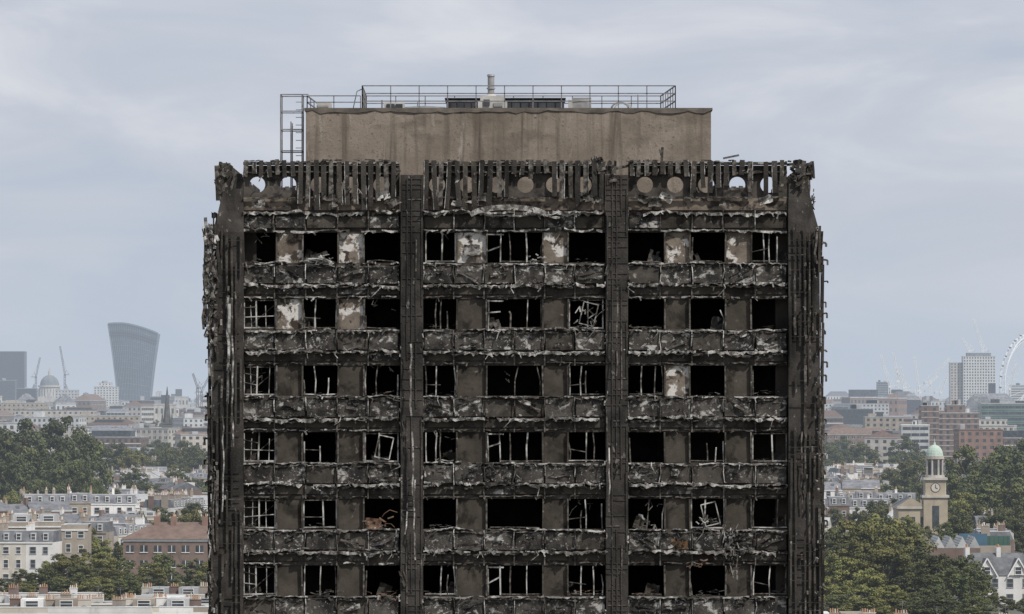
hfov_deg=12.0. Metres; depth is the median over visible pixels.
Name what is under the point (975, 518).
terraced houses
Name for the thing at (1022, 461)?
deciduous tree
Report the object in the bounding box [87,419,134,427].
apartment block
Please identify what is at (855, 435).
apartment block
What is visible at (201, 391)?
tower crane
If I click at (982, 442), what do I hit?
brick apartment block
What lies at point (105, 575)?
deciduous tree
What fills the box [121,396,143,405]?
city block
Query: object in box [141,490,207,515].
terraced houses
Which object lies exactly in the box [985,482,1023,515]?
deciduous tree
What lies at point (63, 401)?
city block
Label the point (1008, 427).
apartment block
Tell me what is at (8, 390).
office building
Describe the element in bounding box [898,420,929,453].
office building
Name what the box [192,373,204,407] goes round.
tower crane
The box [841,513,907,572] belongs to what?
deciduous tree
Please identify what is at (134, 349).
flared glass skyscraper
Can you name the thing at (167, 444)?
deciduous tree
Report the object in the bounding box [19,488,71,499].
terraced houses
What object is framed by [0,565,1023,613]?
ground
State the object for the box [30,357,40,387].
tower crane
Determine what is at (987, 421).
apartment block
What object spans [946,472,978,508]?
deciduous tree
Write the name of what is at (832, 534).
deciduous tree
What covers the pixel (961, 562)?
deciduous tree
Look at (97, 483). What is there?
deciduous tree
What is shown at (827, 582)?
deciduous tree
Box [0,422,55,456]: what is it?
apartment block
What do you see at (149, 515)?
terraced houses
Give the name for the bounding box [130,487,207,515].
terraced houses
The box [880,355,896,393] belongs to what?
tower crane
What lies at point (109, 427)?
apartment block
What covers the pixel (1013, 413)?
green glass building
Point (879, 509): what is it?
deciduous tree
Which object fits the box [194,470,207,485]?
terraced houses
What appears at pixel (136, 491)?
terraced houses
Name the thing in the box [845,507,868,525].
deciduous tree
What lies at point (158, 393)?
city block
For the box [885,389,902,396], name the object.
city block
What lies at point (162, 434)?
apartment block
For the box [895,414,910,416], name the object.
apartment block
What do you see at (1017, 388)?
office building
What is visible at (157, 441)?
deciduous tree
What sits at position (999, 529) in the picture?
terraced houses
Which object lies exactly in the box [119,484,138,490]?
terraced houses
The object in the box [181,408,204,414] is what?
apartment block
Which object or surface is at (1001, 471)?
deciduous tree
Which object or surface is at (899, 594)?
deciduous tree
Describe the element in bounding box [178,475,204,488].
deciduous tree
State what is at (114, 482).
terraced houses
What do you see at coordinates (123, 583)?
deciduous tree
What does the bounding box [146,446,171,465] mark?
deciduous tree
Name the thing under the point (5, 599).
terraced houses
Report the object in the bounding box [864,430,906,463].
apartment block
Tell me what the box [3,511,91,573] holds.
terraced houses
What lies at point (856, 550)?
deciduous tree
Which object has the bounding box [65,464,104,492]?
deciduous tree
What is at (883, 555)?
deciduous tree
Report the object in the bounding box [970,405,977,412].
apartment block
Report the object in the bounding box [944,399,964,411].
brick apartment block
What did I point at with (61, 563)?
deciduous tree
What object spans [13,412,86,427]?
apartment block
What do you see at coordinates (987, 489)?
deciduous tree
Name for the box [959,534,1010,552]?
green hoarding
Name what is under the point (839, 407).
apartment block
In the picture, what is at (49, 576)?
deciduous tree
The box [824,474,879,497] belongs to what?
terraced houses
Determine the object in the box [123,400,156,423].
city block
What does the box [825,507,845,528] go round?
deciduous tree
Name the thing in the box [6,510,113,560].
terraced houses
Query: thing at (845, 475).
terraced houses
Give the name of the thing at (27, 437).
deciduous tree
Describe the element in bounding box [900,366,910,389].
tower crane
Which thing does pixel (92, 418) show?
stone office building
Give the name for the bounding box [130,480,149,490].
deciduous tree
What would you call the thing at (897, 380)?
tower crane
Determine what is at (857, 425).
apartment block
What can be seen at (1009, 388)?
tower crane
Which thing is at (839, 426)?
apartment block
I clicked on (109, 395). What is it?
pale apartment tower
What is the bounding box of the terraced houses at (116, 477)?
[94,468,118,480]
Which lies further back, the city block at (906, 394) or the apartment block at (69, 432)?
the city block at (906, 394)
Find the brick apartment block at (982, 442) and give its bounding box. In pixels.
[953,424,1002,462]
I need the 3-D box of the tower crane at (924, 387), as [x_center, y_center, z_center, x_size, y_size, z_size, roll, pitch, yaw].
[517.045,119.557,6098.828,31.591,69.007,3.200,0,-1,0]
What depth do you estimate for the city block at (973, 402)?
4704.97 m
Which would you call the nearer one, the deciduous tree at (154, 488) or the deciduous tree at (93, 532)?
the deciduous tree at (93, 532)
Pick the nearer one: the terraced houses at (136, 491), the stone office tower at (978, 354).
the terraced houses at (136, 491)
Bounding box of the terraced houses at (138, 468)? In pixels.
[115,466,169,472]
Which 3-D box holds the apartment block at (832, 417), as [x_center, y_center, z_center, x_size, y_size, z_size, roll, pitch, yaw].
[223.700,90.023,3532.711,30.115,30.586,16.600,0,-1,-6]
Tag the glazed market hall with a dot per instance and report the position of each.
(950, 547)
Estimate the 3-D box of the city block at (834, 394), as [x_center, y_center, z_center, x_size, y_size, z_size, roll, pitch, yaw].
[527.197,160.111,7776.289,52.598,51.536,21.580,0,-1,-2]
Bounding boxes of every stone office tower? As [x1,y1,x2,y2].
[949,363,962,404]
[961,356,995,406]
[966,353,990,355]
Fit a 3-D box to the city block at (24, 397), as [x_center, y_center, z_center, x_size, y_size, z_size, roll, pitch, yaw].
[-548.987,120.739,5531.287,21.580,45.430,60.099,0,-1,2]
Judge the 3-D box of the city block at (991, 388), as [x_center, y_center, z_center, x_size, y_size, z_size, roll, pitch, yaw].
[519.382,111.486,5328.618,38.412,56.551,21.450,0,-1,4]
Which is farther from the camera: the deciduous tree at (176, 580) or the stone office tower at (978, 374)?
the stone office tower at (978, 374)
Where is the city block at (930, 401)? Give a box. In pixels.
[921,396,945,410]
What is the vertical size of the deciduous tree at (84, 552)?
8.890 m
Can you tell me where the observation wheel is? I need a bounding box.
[999,334,1023,400]
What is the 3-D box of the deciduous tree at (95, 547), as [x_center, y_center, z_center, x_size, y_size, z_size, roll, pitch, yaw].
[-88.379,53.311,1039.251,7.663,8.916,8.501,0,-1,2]
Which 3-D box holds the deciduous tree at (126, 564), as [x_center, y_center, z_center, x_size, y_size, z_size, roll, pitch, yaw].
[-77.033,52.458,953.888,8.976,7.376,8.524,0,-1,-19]
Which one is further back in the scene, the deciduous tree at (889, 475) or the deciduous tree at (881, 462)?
the deciduous tree at (881, 462)
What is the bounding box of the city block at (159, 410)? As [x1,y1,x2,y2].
[154,395,176,421]
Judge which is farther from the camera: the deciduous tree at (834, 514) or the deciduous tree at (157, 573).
the deciduous tree at (834, 514)
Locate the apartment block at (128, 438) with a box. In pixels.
[92,430,148,450]
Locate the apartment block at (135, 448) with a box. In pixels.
[117,447,153,464]
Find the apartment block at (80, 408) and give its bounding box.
[62,407,99,414]
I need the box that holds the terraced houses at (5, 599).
[0,585,208,603]
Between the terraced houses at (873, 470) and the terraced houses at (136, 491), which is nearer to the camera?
the terraced houses at (136, 491)
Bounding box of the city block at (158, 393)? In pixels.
[152,391,161,396]
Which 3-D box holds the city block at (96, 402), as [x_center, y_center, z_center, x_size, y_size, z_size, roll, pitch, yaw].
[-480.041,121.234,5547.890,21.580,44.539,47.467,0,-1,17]
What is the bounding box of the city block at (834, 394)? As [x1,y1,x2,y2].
[826,391,848,398]
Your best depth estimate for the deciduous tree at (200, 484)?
1836.68 m
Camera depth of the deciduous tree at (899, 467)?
1747.34 m
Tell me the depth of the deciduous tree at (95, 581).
902.97 m
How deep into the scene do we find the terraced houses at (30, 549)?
994.16 m
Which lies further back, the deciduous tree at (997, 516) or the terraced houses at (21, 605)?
the deciduous tree at (997, 516)
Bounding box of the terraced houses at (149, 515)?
[104,509,177,521]
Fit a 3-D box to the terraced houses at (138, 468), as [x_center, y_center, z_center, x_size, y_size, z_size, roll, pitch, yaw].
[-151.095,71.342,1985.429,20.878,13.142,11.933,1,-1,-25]
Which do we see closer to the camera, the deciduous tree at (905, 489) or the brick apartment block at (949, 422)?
the deciduous tree at (905, 489)
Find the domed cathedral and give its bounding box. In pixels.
[32,367,68,401]
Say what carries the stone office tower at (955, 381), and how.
on the ground
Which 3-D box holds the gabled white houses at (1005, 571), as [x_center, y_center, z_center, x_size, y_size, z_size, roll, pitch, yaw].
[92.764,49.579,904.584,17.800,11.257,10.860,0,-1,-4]
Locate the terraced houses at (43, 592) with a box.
[0,577,103,600]
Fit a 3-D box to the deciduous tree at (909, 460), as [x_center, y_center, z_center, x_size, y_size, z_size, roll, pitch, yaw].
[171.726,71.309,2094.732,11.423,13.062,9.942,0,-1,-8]
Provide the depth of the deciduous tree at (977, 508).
1198.39 m
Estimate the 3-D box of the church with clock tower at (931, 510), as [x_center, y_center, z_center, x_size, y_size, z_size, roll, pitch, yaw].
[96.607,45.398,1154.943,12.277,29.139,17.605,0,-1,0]
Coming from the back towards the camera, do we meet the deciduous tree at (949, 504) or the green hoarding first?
the deciduous tree at (949, 504)
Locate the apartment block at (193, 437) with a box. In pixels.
[174,431,206,456]
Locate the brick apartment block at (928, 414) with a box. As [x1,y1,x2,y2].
[918,400,938,445]
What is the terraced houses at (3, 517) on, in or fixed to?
on the ground
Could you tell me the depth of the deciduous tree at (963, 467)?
1498.44 m
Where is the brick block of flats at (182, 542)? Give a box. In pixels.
[121,513,210,585]
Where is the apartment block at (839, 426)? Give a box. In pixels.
[825,424,853,431]
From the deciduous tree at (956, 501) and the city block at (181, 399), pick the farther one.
the city block at (181, 399)
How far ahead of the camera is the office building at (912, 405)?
5288.90 m
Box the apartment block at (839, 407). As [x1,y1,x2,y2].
[832,407,847,408]
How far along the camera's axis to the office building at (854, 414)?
3689.10 m
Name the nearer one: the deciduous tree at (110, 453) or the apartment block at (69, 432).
the deciduous tree at (110, 453)
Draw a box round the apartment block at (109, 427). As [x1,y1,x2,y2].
[85,425,150,443]
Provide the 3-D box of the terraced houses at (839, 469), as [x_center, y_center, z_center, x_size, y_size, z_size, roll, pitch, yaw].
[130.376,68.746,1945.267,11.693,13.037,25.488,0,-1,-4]
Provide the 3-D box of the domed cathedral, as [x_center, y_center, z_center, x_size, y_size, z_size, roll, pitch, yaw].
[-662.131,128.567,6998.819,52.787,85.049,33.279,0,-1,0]
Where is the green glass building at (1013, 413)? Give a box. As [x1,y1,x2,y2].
[977,399,1023,429]
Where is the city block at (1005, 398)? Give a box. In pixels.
[966,394,1014,403]
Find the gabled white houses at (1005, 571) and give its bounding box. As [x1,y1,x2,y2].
[962,544,1023,605]
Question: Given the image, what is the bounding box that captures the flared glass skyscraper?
[107,322,159,400]
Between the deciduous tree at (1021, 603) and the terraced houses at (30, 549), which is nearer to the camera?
the deciduous tree at (1021, 603)
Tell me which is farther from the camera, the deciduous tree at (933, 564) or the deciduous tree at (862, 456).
the deciduous tree at (862, 456)
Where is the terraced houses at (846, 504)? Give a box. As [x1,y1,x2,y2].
[824,490,890,526]
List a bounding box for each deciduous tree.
[0,418,53,492]
[0,427,36,497]
[0,452,40,501]
[0,578,19,591]
[2,489,26,503]
[6,568,35,591]
[15,440,73,490]
[17,474,49,499]
[18,582,41,591]
[26,568,66,591]
[35,415,104,479]
[38,560,51,580]
[39,461,72,493]
[40,556,82,591]
[43,549,101,577]
[49,572,93,591]
[53,452,95,492]
[59,431,114,492]
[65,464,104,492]
[66,561,110,591]
[77,577,116,598]
[80,478,109,493]
[80,552,124,578]
[87,440,107,461]
[91,527,105,562]
[91,536,113,562]
[92,567,127,600]
[94,576,140,596]
[101,557,136,580]
[104,442,145,468]
[107,541,122,570]
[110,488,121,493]
[116,447,150,468]
[117,467,152,490]
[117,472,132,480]
[122,582,143,594]
[127,563,167,583]
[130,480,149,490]
[138,553,188,582]
[138,578,176,594]
[140,446,151,456]
[140,484,161,493]
[144,443,156,447]
[146,443,165,460]
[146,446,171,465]
[150,439,171,447]
[152,506,170,516]
[154,439,195,471]
[158,512,178,521]
[159,442,175,454]
[164,468,192,479]
[166,465,180,471]
[169,578,184,585]
[174,443,206,468]
[174,501,207,515]
[177,509,202,521]
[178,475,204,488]
[179,558,207,584]
[181,466,191,472]
[183,578,206,585]
[194,562,207,584]
[196,479,206,492]
[198,485,206,492]
[820,438,836,461]
[824,445,845,465]
[824,519,876,576]
[824,527,866,593]
[824,553,865,594]
[824,579,842,612]
[824,585,861,607]
[824,594,861,612]
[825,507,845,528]
[830,435,860,460]
[836,539,891,596]
[836,596,897,613]
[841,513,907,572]
[843,442,881,462]
[843,446,864,462]
[843,567,894,609]
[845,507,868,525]
[851,542,916,595]
[856,499,888,523]
[862,523,938,583]
[867,477,894,492]
[872,459,887,465]
[872,585,910,609]
[873,594,928,613]
[876,567,935,604]
[877,468,905,487]
[877,513,905,539]
[880,461,919,490]
[883,498,897,507]
[886,435,923,462]
[886,543,951,591]
[887,453,901,464]
[892,458,925,499]
[892,481,920,502]
[893,515,925,546]
[904,458,919,464]
[908,552,961,596]
[909,585,955,606]
[910,594,971,613]
[912,526,932,540]
[926,566,981,607]
[928,525,954,540]
[933,555,994,601]
[937,513,974,536]
[943,444,1010,493]
[946,461,1006,508]
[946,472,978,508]
[948,491,986,532]
[948,500,959,517]
[950,602,998,613]
[956,593,992,609]
[958,502,1007,529]
[960,451,1023,502]
[963,481,1023,511]
[963,577,999,604]
[968,442,1015,477]
[977,510,1023,538]
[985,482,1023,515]
[985,501,1023,542]
[991,596,1019,613]
[1001,437,1023,481]
[1008,457,1023,496]
[1011,515,1023,552]
[1011,598,1023,612]
[1015,540,1023,552]
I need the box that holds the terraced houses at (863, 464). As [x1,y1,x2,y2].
[846,460,886,465]
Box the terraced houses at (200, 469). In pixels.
[194,465,207,471]
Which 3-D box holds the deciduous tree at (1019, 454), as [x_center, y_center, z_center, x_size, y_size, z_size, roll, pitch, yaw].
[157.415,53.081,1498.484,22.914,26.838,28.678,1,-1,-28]
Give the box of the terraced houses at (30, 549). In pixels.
[0,519,61,584]
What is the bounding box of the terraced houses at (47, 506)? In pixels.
[0,495,71,518]
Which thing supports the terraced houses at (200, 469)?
on the ground
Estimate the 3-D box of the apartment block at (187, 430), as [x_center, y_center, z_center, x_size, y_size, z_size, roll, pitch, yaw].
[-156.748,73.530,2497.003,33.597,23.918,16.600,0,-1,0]
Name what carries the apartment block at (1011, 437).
on the ground
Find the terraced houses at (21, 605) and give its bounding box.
[0,587,152,613]
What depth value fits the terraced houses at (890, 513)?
1240.65 m
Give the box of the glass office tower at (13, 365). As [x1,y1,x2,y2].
[0,351,26,387]
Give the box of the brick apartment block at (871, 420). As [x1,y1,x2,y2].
[863,412,903,430]
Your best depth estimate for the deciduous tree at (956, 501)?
1228.35 m
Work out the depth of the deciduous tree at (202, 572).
948.03 m
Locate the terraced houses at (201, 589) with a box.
[141,578,207,596]
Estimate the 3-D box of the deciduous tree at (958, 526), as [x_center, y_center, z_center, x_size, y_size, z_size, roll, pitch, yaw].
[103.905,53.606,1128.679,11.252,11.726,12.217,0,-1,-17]
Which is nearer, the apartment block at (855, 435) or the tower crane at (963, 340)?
the apartment block at (855, 435)
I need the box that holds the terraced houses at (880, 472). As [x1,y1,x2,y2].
[875,466,893,480]
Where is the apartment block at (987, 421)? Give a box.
[979,417,1007,424]
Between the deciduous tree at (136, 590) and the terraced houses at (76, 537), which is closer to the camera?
the deciduous tree at (136, 590)
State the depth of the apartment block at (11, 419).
3731.70 m
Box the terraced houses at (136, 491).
[134,487,186,494]
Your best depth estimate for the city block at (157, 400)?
5359.97 m
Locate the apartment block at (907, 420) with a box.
[904,418,918,423]
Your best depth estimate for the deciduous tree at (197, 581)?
913.61 m
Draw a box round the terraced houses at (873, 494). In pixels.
[835,485,915,502]
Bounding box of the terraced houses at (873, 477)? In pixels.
[860,475,889,485]
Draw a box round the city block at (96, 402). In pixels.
[74,394,105,410]
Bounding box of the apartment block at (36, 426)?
[32,424,41,431]
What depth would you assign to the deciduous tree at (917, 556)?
913.00 m
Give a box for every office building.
[0,378,16,400]
[0,400,48,413]
[14,408,96,416]
[16,387,37,400]
[55,389,78,399]
[67,412,139,423]
[179,406,206,415]
[824,400,888,416]
[831,405,872,424]
[872,397,920,413]
[876,380,889,396]
[898,420,929,453]
[1009,383,1023,400]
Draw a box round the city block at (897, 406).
[878,394,906,415]
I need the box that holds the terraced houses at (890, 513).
[887,504,892,518]
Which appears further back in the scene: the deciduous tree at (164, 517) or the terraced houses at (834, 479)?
the terraced houses at (834, 479)
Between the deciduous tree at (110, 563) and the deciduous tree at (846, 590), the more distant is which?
the deciduous tree at (110, 563)
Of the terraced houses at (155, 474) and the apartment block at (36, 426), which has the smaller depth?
the terraced houses at (155, 474)
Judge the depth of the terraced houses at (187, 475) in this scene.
1937.65 m
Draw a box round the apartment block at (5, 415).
[0,411,13,419]
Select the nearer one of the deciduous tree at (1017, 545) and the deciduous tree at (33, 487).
the deciduous tree at (1017, 545)
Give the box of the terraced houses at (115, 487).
[106,484,118,493]
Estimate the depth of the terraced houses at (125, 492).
1559.76 m
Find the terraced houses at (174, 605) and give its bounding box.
[122,592,208,613]
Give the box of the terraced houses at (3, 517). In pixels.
[0,508,39,520]
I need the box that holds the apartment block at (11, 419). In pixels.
[6,415,24,421]
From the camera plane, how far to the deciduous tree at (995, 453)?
1517.48 m
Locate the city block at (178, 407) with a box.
[172,402,185,415]
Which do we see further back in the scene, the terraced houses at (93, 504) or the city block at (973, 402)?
the city block at (973, 402)
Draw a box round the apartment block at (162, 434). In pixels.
[132,423,179,447]
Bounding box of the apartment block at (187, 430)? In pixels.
[172,427,206,446]
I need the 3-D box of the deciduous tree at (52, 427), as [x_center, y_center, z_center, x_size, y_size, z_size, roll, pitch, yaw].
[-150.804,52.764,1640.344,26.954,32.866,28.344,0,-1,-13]
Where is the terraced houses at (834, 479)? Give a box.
[824,475,837,481]
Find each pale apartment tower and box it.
[94,385,118,406]
[99,381,112,386]
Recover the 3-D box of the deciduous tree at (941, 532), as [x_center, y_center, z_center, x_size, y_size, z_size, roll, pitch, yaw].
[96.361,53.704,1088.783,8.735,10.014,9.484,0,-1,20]
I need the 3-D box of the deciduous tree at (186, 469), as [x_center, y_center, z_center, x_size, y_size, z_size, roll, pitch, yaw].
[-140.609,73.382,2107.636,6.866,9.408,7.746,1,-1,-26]
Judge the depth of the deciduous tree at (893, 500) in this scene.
1269.10 m
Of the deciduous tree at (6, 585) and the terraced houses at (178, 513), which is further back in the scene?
the terraced houses at (178, 513)
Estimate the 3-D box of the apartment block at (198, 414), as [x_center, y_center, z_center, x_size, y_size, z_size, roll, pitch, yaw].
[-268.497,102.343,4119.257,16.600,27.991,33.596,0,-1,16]
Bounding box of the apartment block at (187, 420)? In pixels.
[173,414,203,427]
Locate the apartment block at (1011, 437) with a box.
[1003,430,1023,448]
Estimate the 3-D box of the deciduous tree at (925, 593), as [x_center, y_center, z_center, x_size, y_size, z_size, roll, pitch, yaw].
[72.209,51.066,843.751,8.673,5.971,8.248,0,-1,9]
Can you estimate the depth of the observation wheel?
6112.02 m
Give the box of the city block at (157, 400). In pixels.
[149,397,160,403]
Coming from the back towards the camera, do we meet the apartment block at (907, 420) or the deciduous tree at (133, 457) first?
the apartment block at (907, 420)
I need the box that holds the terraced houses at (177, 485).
[157,476,201,494]
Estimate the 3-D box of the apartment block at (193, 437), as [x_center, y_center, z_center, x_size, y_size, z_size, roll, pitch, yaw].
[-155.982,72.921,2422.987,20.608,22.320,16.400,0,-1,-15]
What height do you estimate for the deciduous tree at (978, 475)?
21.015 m
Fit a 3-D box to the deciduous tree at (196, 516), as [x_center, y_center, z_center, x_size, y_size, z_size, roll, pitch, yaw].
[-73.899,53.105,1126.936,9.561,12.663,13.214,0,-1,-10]
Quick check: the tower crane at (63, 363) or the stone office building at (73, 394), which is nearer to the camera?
the stone office building at (73, 394)
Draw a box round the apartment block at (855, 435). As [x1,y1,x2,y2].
[824,428,882,447]
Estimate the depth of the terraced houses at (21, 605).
736.99 m
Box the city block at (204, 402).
[194,400,206,407]
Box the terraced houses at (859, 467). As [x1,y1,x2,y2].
[844,462,877,473]
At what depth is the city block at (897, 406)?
5038.09 m
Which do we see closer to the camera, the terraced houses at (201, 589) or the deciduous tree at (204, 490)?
the terraced houses at (201, 589)
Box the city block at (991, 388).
[970,383,1005,397]
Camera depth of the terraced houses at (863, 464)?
2315.85 m
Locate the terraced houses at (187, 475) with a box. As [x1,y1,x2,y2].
[124,469,190,478]
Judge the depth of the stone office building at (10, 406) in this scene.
4586.98 m
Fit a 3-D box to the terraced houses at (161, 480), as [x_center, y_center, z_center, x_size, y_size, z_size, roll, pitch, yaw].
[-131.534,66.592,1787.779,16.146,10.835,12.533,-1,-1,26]
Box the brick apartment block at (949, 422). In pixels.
[939,411,978,462]
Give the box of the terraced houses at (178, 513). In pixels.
[137,510,201,515]
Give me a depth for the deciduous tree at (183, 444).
2196.72 m
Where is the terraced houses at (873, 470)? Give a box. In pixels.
[864,463,898,473]
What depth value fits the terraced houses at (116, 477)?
1815.56 m
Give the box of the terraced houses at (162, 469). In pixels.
[116,465,166,471]
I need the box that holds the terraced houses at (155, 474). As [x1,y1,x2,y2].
[114,467,166,478]
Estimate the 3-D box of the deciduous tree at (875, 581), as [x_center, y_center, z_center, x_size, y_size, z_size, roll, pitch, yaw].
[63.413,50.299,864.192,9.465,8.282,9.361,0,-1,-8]
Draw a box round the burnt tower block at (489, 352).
[201,74,828,613]
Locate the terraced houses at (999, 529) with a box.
[971,521,1014,552]
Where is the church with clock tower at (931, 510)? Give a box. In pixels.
[891,437,948,539]
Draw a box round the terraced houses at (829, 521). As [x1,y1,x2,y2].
[824,517,830,545]
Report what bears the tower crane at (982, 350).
on the ground
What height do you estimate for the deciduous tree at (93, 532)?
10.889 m
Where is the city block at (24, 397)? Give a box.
[18,393,36,401]
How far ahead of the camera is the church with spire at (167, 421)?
2897.71 m
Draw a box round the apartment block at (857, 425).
[846,424,862,427]
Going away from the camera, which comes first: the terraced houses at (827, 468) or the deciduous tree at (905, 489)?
the deciduous tree at (905, 489)
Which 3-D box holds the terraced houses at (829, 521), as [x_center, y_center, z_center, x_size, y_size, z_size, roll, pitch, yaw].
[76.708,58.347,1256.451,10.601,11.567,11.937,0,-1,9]
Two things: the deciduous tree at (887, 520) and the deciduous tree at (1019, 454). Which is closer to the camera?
the deciduous tree at (887, 520)
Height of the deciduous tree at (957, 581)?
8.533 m
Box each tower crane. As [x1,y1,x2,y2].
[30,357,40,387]
[59,346,69,386]
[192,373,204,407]
[194,378,207,405]
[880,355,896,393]
[893,352,904,388]
[896,370,914,394]
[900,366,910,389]
[913,357,925,397]
[913,377,936,396]
[923,358,948,395]
[934,362,952,400]
[962,338,975,352]
[973,318,988,352]
[1002,364,1016,396]
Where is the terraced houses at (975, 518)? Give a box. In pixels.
[966,508,1019,552]
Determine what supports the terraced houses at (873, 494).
on the ground
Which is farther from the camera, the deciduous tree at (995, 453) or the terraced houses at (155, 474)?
the terraced houses at (155, 474)
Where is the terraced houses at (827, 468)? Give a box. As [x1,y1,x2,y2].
[824,465,861,479]
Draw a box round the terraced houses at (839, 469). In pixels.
[827,463,857,479]
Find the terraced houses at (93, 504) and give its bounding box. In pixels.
[22,484,135,515]
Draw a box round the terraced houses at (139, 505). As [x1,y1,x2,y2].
[136,498,144,510]
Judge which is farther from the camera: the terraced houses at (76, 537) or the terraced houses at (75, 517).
the terraced houses at (75, 517)
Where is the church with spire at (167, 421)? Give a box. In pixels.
[161,387,172,427]
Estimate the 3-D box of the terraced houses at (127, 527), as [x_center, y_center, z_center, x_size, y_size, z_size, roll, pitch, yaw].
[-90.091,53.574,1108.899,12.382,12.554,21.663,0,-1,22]
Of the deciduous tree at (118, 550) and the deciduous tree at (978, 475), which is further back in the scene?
the deciduous tree at (978, 475)
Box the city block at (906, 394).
[893,391,920,398]
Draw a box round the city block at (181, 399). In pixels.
[170,389,188,407]
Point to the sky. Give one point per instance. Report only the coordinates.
(117, 117)
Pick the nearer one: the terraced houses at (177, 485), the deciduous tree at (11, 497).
the deciduous tree at (11, 497)
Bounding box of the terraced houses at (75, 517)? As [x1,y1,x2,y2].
[38,506,148,523]
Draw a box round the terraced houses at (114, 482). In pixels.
[94,474,124,488]
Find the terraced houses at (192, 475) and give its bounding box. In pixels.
[184,470,205,478]
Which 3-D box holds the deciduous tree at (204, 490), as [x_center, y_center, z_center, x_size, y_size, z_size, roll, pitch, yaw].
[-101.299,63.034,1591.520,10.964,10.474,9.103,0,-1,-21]
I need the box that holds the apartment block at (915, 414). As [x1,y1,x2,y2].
[911,408,918,417]
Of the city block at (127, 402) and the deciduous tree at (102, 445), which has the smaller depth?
the deciduous tree at (102, 445)
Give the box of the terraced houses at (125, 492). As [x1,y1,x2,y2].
[120,485,145,493]
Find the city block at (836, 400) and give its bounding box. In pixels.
[832,399,840,402]
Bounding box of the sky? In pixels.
[0,0,1023,399]
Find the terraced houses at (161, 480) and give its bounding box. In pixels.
[133,474,169,489]
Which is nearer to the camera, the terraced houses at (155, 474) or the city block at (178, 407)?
the terraced houses at (155, 474)
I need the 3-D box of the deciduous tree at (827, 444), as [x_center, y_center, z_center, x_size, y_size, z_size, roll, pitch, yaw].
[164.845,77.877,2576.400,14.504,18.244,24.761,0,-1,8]
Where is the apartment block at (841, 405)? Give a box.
[828,403,862,409]
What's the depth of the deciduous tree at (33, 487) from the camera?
1498.34 m
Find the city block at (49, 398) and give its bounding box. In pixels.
[44,392,53,404]
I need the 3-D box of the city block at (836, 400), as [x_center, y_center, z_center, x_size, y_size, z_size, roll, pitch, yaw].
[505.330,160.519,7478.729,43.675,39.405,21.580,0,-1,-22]
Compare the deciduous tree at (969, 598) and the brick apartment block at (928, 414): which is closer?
the deciduous tree at (969, 598)
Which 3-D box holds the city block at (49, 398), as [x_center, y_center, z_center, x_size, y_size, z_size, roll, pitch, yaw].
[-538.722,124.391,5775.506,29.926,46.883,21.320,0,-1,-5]
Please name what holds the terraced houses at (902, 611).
on the ground
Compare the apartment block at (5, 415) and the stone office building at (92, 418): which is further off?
the apartment block at (5, 415)
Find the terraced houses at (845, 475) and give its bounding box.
[825,470,850,481]
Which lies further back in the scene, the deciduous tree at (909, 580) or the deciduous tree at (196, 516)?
the deciduous tree at (196, 516)
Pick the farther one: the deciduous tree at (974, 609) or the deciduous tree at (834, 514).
the deciduous tree at (834, 514)
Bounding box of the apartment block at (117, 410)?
[106,405,128,414]
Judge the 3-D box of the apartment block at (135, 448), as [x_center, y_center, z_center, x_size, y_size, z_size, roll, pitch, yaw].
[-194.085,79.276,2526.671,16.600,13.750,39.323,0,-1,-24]
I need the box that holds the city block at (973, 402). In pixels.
[965,397,989,411]
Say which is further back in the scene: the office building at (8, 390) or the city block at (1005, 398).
the office building at (8, 390)
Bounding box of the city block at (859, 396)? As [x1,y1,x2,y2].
[841,390,885,402]
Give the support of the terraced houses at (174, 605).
on the ground
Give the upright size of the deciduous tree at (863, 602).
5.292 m
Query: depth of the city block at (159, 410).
4763.66 m
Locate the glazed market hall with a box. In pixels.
[915,535,979,582]
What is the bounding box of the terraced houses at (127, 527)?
[91,515,149,546]
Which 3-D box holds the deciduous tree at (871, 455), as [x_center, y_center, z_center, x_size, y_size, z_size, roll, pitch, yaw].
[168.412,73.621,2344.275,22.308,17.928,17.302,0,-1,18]
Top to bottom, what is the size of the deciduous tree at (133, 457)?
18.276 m
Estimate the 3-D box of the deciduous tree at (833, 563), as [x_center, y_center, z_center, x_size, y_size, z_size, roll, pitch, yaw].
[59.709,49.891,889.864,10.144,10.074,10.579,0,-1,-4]
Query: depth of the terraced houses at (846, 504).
1314.79 m
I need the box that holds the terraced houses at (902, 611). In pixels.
[823,601,907,613]
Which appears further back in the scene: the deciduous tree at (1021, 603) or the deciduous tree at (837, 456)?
the deciduous tree at (837, 456)
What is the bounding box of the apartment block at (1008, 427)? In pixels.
[979,420,1016,429]
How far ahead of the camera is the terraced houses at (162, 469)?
2098.14 m
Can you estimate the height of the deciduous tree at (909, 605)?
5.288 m
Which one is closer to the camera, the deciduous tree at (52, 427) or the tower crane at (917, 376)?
the deciduous tree at (52, 427)
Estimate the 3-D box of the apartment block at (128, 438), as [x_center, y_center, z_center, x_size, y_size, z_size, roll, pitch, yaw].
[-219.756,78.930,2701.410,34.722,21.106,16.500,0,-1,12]
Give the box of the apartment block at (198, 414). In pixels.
[178,412,207,425]
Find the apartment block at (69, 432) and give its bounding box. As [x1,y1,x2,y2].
[53,422,92,441]
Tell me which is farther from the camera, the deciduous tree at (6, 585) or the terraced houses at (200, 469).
the terraced houses at (200, 469)
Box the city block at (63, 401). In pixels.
[53,394,75,409]
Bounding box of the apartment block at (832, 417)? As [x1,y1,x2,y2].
[824,410,842,427]
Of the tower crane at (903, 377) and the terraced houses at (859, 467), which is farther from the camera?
the tower crane at (903, 377)
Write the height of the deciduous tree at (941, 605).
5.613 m

